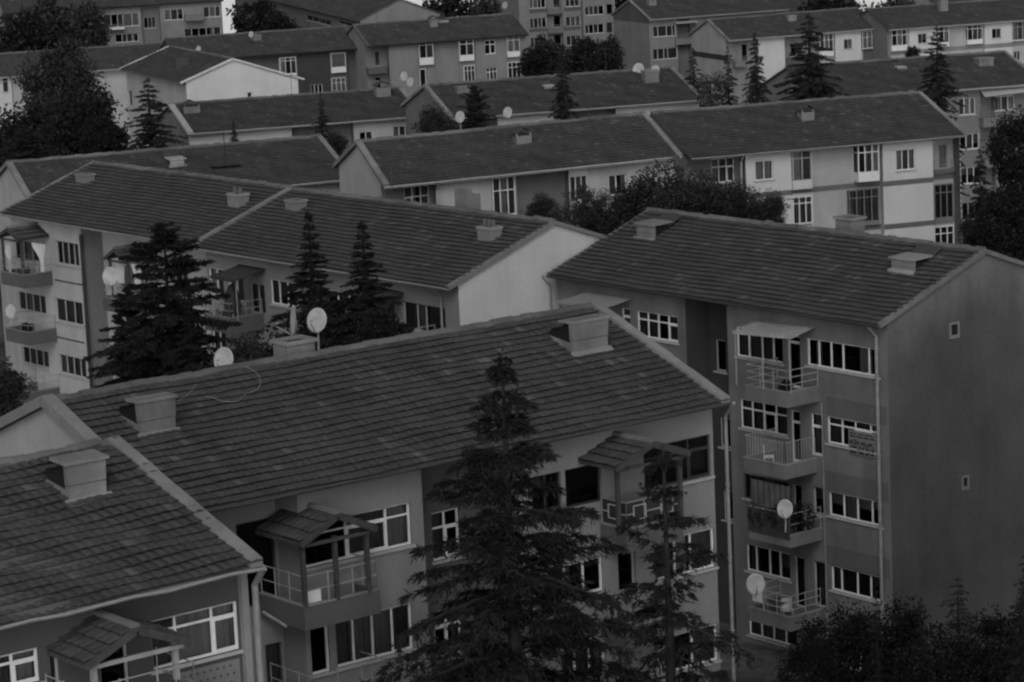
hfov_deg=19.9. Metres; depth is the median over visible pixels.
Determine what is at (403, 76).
satellite dish
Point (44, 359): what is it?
window
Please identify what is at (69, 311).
window
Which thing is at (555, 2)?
window
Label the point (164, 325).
conifer
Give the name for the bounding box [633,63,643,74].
satellite dish
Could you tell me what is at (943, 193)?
bay window
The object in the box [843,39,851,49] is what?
window
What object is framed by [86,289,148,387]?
conifer
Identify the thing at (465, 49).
bay window
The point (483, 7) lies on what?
leafy tree
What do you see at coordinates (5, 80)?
window
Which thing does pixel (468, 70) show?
bay window
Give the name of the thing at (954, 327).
window
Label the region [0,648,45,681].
window
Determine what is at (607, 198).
leafy tree
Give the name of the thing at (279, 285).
window
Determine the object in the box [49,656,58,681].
window
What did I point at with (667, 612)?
conifer
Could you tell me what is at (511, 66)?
bay window
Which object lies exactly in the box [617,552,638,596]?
window
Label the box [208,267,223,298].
window
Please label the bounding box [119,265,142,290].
window
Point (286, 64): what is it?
bay window
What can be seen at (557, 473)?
window
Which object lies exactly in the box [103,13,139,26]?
window
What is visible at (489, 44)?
window
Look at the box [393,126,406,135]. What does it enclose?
window
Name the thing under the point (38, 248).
balcony curtain
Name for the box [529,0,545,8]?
window
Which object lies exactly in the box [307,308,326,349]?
satellite dish
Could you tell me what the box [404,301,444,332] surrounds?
window
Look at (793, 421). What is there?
window
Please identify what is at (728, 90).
conifer
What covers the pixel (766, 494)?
balcony curtain
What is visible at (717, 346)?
window
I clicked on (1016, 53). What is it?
window
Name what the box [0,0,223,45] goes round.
apartment block
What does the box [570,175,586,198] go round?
window
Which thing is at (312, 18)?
window
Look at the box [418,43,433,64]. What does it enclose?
bay window
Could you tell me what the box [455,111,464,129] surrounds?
satellite dish
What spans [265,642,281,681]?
window
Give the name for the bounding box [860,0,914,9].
leafy tree
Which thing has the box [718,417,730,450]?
window
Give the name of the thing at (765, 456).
balcony chair
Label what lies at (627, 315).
window
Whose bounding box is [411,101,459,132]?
leafy tree
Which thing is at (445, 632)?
window
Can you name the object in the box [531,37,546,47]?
window
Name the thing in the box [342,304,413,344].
leafy tree
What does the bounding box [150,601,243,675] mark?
window
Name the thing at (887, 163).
apartment block
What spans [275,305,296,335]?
satellite dish
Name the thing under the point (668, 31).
window
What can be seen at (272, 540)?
window
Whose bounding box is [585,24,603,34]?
window
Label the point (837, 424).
window
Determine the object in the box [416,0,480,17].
leafy tree
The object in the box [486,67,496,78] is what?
window
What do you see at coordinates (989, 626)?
leafy tree
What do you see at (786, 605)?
balcony chair
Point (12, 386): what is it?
leafy tree
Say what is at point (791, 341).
window
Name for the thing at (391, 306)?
window
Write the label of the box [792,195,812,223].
bay window
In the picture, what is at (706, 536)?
window
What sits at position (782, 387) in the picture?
potted plant
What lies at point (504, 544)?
conifer
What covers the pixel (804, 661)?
leafy tree
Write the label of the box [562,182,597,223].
leafy tree
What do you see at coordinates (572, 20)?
window
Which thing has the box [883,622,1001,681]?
leafy tree
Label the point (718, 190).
leafy tree
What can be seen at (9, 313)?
satellite dish
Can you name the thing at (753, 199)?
leafy tree
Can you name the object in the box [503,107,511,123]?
satellite dish
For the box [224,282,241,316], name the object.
closed parasol
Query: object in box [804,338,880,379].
window
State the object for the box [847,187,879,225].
bay window
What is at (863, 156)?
bay window
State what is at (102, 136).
leafy tree
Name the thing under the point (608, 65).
leafy tree
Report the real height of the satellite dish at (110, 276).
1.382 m
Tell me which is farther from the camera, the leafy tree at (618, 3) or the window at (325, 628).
the leafy tree at (618, 3)
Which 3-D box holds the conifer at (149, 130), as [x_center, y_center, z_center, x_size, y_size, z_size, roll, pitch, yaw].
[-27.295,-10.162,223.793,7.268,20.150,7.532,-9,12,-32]
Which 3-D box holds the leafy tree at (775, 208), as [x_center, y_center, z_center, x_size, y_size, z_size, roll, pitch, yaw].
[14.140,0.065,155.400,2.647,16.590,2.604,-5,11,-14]
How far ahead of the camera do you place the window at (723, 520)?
128.72 m
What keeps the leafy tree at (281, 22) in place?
on the ground
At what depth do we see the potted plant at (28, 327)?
162.70 m
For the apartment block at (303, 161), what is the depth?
178.85 m
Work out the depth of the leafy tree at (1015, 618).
95.26 m
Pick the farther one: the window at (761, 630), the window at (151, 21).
the window at (151, 21)
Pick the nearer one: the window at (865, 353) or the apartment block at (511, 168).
the window at (865, 353)
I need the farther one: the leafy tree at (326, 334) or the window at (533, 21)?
the window at (533, 21)
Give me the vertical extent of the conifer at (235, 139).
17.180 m
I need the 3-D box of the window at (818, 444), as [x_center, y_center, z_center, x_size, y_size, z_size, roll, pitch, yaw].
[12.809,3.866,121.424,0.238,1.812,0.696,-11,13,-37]
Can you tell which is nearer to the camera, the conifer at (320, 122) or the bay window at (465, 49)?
the conifer at (320, 122)
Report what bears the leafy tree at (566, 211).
on the ground
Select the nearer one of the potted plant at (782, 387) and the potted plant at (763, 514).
the potted plant at (782, 387)
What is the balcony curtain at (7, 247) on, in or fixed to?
hanging from the apartment block at (86, 224)
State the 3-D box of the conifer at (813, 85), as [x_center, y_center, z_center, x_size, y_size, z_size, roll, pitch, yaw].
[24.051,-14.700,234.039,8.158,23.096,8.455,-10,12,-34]
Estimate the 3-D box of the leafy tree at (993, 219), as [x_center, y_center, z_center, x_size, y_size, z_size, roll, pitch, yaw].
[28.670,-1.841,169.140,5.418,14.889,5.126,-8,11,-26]
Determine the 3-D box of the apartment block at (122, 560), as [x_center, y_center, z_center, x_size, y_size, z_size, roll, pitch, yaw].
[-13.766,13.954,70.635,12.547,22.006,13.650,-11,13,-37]
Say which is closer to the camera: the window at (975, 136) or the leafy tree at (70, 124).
the leafy tree at (70, 124)
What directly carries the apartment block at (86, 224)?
on the ground
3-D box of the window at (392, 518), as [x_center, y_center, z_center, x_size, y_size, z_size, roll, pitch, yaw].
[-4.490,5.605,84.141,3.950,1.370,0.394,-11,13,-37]
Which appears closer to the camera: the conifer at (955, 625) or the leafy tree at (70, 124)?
the conifer at (955, 625)
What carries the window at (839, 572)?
in the apartment block at (909, 352)
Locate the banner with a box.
[848,429,876,458]
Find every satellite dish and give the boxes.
[4,304,14,324]
[102,267,117,293]
[214,347,232,365]
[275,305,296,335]
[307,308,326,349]
[400,72,406,89]
[406,77,413,94]
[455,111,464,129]
[502,2,506,8]
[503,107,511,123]
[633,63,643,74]
[746,573,764,599]
[777,499,792,531]
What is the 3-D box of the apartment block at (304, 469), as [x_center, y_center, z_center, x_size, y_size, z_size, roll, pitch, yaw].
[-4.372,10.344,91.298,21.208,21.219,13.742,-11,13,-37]
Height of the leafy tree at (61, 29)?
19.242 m
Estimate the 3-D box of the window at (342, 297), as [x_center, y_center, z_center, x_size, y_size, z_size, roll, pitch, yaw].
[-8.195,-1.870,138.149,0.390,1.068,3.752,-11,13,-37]
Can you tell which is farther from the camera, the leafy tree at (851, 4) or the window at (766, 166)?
the leafy tree at (851, 4)
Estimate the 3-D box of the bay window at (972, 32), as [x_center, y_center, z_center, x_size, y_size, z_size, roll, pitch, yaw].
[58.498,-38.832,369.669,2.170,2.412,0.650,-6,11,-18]
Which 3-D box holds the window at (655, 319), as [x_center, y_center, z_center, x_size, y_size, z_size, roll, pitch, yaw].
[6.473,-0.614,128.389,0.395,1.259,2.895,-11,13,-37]
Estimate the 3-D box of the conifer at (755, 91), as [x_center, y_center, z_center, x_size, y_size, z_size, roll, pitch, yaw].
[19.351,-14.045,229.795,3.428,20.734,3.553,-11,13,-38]
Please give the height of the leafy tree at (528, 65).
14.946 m
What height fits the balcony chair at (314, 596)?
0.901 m
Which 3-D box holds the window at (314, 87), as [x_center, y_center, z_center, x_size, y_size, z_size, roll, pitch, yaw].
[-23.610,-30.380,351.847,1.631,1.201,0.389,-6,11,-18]
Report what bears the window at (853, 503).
in the apartment block at (909, 352)
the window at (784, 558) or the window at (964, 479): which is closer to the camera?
the window at (964, 479)
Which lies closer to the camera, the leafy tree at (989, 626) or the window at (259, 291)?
the leafy tree at (989, 626)
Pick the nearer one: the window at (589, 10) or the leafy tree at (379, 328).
the leafy tree at (379, 328)
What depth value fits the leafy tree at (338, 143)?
199.95 m
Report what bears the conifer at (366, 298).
on the ground
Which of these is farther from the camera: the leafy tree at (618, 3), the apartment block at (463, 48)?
the leafy tree at (618, 3)
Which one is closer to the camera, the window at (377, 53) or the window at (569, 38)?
the window at (377, 53)
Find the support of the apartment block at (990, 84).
on the ground
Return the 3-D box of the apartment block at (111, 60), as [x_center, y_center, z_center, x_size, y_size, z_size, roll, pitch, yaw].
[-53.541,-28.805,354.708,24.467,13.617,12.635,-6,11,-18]
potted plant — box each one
[19,322,32,331]
[746,503,769,525]
[754,506,774,527]
[766,507,793,527]
[771,500,802,532]
[777,379,793,390]
[790,500,816,531]
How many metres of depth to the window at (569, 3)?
424.01 m
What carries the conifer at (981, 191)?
on the ground
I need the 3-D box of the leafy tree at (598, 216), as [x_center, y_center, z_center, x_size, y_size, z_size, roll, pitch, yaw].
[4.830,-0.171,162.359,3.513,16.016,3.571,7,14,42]
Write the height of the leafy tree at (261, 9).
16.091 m
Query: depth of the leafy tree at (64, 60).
249.40 m
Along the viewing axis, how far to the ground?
123.91 m
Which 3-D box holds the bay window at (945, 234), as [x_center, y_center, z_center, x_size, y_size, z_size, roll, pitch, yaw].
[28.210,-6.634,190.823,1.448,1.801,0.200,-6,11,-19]
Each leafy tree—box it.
[0,10,52,52]
[0,94,77,167]
[0,356,36,416]
[9,36,119,116]
[16,0,103,49]
[23,84,130,155]
[33,91,76,152]
[37,145,69,157]
[67,0,112,45]
[76,113,126,153]
[201,333,269,368]
[225,0,279,32]
[235,323,289,360]
[260,11,301,30]
[285,293,357,350]
[325,129,348,156]
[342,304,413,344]
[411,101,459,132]
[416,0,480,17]
[466,0,502,15]
[514,46,551,76]
[518,191,558,218]
[525,32,564,70]
[538,49,596,75]
[548,200,576,225]
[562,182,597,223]
[569,36,599,67]
[572,195,619,234]
[578,50,625,71]
[587,188,617,222]
[595,33,625,69]
[606,179,654,228]
[615,0,626,9]
[622,155,692,223]
[651,164,729,214]
[686,171,739,215]
[691,71,733,106]
[706,192,768,220]
[719,177,767,218]
[753,187,790,222]
[771,635,847,681]
[790,597,901,681]
[796,0,850,11]
[800,0,865,11]
[842,591,944,681]
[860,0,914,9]
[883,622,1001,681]
[904,45,920,56]
[953,603,1023,681]
[957,212,988,246]
[965,181,1023,260]
[974,104,1023,252]
[999,584,1023,679]
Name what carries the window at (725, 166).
in the apartment block at (887, 163)
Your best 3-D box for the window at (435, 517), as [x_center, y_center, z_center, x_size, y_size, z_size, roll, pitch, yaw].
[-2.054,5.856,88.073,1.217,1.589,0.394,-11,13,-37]
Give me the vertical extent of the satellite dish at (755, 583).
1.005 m
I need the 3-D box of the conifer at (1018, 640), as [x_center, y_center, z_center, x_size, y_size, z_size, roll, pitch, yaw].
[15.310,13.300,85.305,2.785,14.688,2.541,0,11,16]
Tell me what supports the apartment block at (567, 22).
on the ground
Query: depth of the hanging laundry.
122.79 m
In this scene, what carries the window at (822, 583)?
in the apartment block at (909, 352)
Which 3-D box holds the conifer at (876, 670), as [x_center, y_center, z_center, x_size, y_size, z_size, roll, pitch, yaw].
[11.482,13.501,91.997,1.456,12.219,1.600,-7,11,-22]
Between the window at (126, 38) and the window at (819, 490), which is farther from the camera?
the window at (126, 38)
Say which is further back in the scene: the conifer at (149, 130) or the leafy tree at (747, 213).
the conifer at (149, 130)
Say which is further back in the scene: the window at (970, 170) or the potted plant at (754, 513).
the window at (970, 170)
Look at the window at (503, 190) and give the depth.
167.27 m
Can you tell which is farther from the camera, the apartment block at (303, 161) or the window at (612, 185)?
the apartment block at (303, 161)
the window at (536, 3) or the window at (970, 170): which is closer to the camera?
the window at (970, 170)
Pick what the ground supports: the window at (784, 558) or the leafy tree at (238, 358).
the leafy tree at (238, 358)
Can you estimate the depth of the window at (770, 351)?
123.70 m
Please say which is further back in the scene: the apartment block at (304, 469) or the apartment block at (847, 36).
the apartment block at (847, 36)
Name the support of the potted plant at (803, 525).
on the apartment block at (909, 352)
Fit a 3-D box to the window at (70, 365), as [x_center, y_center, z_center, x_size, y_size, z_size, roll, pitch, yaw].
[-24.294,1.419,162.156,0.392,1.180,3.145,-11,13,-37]
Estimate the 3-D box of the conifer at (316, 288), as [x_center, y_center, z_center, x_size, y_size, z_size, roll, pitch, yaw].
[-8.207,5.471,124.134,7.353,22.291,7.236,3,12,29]
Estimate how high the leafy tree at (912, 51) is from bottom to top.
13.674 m
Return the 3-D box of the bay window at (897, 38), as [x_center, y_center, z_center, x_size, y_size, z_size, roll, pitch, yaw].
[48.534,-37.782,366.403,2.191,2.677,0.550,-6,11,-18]
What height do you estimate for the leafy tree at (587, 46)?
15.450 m
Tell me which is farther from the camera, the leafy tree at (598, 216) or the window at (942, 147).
the window at (942, 147)
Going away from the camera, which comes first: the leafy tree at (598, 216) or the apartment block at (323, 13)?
the leafy tree at (598, 216)
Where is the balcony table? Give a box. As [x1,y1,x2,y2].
[766,596,792,612]
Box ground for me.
[0,284,1021,681]
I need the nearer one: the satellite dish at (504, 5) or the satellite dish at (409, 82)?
the satellite dish at (409, 82)
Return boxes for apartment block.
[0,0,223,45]
[0,42,161,146]
[0,132,339,403]
[0,142,292,403]
[0,301,735,681]
[0,435,266,681]
[118,45,304,149]
[153,74,408,150]
[159,14,356,92]
[194,168,605,353]
[235,0,443,30]
[332,91,681,229]
[346,0,528,95]
[400,48,704,134]
[494,0,614,61]
[541,197,1023,676]
[610,0,788,81]
[649,84,967,243]
[688,2,873,106]
[758,36,1023,240]
[779,0,857,11]
[859,0,1023,64]
[904,0,973,4]
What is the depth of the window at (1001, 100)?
246.48 m
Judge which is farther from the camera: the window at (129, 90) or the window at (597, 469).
the window at (129, 90)
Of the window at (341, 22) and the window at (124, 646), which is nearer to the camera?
the window at (124, 646)
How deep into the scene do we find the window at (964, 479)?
121.04 m
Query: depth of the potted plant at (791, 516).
121.32 m
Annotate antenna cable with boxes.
[205,366,260,401]
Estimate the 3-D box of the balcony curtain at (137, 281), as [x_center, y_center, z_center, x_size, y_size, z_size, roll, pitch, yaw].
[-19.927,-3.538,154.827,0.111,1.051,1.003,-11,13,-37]
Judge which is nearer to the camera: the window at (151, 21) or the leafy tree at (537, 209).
the leafy tree at (537, 209)
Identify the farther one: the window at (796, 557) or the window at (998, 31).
the window at (998, 31)
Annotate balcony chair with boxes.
[215,307,226,316]
[308,589,320,603]
[763,445,773,461]
[781,598,793,615]
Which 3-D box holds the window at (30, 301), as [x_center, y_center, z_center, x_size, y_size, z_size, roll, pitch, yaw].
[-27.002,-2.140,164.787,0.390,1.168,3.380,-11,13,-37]
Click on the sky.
(227, 22)
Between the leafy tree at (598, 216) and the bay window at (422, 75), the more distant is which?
the bay window at (422, 75)
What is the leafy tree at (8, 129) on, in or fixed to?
on the ground
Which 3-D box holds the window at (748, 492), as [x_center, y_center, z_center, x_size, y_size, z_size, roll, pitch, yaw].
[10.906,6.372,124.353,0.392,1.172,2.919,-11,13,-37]
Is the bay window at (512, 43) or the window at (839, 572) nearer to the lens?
the window at (839, 572)
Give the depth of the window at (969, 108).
245.22 m
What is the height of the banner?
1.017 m
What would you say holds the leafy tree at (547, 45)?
on the ground
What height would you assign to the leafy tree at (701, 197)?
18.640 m
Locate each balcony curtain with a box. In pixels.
[4,241,10,271]
[31,242,44,271]
[114,262,124,283]
[131,264,140,283]
[751,478,789,508]
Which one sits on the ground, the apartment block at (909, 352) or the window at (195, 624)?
the apartment block at (909, 352)
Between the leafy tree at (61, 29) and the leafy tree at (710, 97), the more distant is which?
the leafy tree at (61, 29)
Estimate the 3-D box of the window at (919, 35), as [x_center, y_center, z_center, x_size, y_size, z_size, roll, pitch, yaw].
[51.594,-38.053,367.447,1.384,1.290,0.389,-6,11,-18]
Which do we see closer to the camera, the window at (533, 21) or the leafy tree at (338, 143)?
the leafy tree at (338, 143)
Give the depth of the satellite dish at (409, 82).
250.06 m
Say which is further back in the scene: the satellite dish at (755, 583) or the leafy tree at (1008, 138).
the leafy tree at (1008, 138)
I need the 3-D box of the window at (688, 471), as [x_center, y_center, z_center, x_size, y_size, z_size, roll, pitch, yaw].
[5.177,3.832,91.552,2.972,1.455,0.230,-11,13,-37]
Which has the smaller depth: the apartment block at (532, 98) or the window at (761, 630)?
the window at (761, 630)
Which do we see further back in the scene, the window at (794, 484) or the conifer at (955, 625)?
the window at (794, 484)
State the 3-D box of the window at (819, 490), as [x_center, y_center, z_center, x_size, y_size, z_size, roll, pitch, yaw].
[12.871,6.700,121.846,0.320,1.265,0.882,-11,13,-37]
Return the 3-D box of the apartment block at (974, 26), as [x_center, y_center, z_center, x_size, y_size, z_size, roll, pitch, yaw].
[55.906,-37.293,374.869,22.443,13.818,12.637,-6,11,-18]
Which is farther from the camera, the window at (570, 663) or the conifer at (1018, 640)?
the window at (570, 663)
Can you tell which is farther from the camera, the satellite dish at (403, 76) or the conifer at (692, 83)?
the satellite dish at (403, 76)
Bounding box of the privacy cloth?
[748,506,789,539]
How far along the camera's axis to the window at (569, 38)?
424.95 m
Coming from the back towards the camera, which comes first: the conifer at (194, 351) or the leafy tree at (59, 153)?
the leafy tree at (59, 153)
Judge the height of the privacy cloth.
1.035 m
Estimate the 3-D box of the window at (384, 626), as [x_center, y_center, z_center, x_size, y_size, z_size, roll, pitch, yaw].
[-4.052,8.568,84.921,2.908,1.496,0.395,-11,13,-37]
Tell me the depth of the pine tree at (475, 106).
205.03 m
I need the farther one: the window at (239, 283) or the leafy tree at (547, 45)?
the leafy tree at (547, 45)
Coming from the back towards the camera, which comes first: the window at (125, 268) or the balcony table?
the window at (125, 268)
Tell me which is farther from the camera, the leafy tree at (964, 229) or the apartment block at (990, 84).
the apartment block at (990, 84)
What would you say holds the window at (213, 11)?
in the apartment block at (140, 21)
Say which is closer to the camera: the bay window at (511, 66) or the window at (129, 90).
the window at (129, 90)
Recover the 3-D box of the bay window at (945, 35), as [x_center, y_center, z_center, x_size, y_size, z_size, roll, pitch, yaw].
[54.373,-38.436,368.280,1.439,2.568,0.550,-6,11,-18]
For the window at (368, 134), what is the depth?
240.01 m
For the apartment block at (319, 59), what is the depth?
351.51 m
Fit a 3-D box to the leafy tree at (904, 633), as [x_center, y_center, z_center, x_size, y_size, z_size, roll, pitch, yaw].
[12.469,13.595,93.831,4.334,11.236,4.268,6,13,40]
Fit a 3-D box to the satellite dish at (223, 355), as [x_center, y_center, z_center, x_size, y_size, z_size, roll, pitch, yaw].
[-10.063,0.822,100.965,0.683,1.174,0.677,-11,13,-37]
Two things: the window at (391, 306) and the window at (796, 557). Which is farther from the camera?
the window at (391, 306)
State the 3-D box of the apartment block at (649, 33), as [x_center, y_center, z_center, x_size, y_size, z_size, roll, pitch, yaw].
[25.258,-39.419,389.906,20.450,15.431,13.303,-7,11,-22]
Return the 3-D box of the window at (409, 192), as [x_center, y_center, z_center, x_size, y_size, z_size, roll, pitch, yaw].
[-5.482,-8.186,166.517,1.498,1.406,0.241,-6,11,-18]
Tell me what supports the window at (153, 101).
in the apartment block at (175, 74)
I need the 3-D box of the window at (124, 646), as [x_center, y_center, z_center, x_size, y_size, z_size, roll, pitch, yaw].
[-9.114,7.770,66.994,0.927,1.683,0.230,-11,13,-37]
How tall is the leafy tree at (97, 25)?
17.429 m
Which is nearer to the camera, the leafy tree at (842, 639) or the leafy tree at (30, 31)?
the leafy tree at (842, 639)
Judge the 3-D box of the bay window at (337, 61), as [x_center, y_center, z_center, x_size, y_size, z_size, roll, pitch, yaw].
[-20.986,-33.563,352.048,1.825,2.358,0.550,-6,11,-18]
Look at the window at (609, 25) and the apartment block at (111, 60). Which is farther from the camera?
the window at (609, 25)
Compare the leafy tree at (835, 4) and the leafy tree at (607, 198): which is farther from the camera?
the leafy tree at (835, 4)
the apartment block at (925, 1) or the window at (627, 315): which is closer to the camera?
the window at (627, 315)
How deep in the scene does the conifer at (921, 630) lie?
91.21 m
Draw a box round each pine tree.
[0,128,57,162]
[453,85,496,128]
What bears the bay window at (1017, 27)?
in the apartment block at (974, 26)
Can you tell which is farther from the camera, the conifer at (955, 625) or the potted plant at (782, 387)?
the potted plant at (782, 387)
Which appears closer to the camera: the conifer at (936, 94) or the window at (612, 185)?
the window at (612, 185)
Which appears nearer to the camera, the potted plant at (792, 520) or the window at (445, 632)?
the window at (445, 632)
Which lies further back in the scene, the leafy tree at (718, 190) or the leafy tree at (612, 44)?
the leafy tree at (612, 44)
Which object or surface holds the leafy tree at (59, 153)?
on the ground
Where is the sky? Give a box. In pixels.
[221,0,893,33]
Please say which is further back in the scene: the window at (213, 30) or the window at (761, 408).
the window at (213, 30)
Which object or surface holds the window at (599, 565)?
in the apartment block at (304, 469)
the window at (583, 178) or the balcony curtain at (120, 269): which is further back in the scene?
the window at (583, 178)
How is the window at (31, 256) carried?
in the apartment block at (86, 224)
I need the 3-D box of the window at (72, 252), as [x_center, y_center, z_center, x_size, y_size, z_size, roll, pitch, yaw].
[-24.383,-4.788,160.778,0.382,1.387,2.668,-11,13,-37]
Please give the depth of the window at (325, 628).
83.86 m
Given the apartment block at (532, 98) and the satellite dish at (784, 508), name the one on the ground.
the apartment block at (532, 98)
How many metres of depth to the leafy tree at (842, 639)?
91.85 m
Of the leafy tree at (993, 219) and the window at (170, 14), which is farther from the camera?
the window at (170, 14)
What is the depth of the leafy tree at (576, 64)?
304.76 m
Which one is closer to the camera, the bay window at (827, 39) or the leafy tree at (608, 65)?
the leafy tree at (608, 65)
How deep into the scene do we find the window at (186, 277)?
154.85 m
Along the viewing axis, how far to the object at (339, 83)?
352.55 m
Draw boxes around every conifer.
[81,221,242,386]
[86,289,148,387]
[123,77,187,150]
[162,293,213,375]
[229,119,239,141]
[262,210,344,356]
[311,93,333,144]
[315,221,415,348]
[359,348,653,681]
[547,47,580,119]
[561,443,766,681]
[683,47,705,106]
[718,45,739,104]
[741,31,772,103]
[773,13,847,101]
[862,584,890,681]
[909,595,935,677]
[913,577,990,670]
[916,25,969,240]
[963,147,991,224]
[988,555,1023,681]
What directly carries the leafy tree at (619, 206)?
on the ground
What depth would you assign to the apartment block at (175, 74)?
287.23 m
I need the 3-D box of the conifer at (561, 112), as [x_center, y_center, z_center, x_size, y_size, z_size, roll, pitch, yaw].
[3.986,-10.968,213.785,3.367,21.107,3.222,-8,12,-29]
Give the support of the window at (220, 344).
in the apartment block at (465, 260)
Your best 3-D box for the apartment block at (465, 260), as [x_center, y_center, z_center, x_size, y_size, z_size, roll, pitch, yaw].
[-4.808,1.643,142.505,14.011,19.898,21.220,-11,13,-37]
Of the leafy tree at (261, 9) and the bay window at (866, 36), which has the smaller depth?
the bay window at (866, 36)
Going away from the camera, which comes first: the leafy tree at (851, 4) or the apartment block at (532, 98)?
the apartment block at (532, 98)
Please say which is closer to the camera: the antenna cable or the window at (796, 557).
the antenna cable
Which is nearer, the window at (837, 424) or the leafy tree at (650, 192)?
the window at (837, 424)
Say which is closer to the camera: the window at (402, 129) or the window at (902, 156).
the window at (902, 156)
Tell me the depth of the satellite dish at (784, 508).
109.04 m
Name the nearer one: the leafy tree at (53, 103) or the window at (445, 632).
the window at (445, 632)
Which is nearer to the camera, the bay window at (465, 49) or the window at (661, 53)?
the bay window at (465, 49)
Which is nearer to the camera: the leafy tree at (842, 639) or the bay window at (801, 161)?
the leafy tree at (842, 639)
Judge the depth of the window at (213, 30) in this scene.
405.98 m
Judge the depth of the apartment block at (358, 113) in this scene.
239.53 m
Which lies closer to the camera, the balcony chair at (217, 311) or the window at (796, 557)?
the window at (796, 557)
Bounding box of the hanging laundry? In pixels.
[752,593,761,602]
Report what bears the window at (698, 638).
in the apartment block at (304, 469)
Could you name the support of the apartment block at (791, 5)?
on the ground
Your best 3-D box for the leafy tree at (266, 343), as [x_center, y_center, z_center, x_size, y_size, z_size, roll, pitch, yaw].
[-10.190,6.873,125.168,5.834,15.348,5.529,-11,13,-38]
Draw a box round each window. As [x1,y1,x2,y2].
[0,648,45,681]
[2,78,9,92]
[13,241,39,264]
[17,291,46,315]
[21,346,49,370]
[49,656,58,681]
[55,240,80,268]
[55,298,83,327]
[58,354,87,380]
[100,644,128,681]
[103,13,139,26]
[115,33,138,42]
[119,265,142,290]
[128,90,132,106]
[144,17,155,28]
[150,100,162,108]
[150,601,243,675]
[164,9,183,20]
[169,264,187,284]
[184,27,220,35]
[203,6,219,17]
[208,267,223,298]
[213,331,223,353]
[229,279,244,304]
[236,518,276,606]
[251,282,265,314]
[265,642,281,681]
[269,279,295,309]
[279,57,296,75]
[306,15,330,25]
[306,502,415,571]
[310,84,322,92]
[310,626,334,678]
[323,290,355,307]
[330,52,345,72]
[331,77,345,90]
[335,603,416,671]
[337,20,350,26]
[359,131,372,138]
[374,51,379,65]
[385,303,394,311]
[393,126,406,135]
[404,185,428,202]
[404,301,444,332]
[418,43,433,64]
[419,69,425,86]
[431,508,462,564]
[434,608,461,661]
[458,40,473,60]
[463,65,474,80]
[484,40,494,54]
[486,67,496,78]
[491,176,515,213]
[506,36,519,56]
[507,61,520,76]
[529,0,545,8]
[530,17,546,28]
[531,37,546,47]
[531,471,564,509]
[548,557,607,601]
[553,0,559,7]
[561,647,603,679]
[565,0,579,6]
[565,465,599,507]
[566,16,580,26]
[566,35,580,45]
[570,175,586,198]
[585,5,604,15]
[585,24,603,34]
[606,22,612,32]
[609,174,625,196]
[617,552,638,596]
[623,308,630,323]
[638,311,678,344]
[644,434,714,493]
[653,25,675,37]
[653,47,677,60]
[654,528,718,584]
[674,624,721,674]
[711,157,736,184]
[713,339,727,374]
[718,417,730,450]
[721,490,732,523]
[734,326,784,365]
[738,399,788,438]
[742,473,787,500]
[744,544,791,583]
[746,616,795,647]
[755,160,774,181]
[788,336,800,388]
[791,150,811,189]
[791,410,800,461]
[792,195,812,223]
[794,484,800,528]
[795,556,804,607]
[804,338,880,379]
[811,486,826,518]
[812,413,821,455]
[814,560,825,606]
[818,33,833,55]
[825,416,876,454]
[826,491,883,529]
[828,566,885,604]
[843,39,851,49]
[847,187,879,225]
[852,145,879,181]
[861,31,872,48]
[890,30,907,50]
[895,149,916,171]
[918,33,927,43]
[933,183,953,222]
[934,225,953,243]
[937,27,948,46]
[939,144,946,168]
[949,321,959,338]
[958,97,976,116]
[960,133,980,150]
[961,167,981,184]
[961,475,969,490]
[965,24,982,44]
[992,28,1000,38]
[995,95,1015,111]
[1012,21,1023,40]
[1014,51,1020,60]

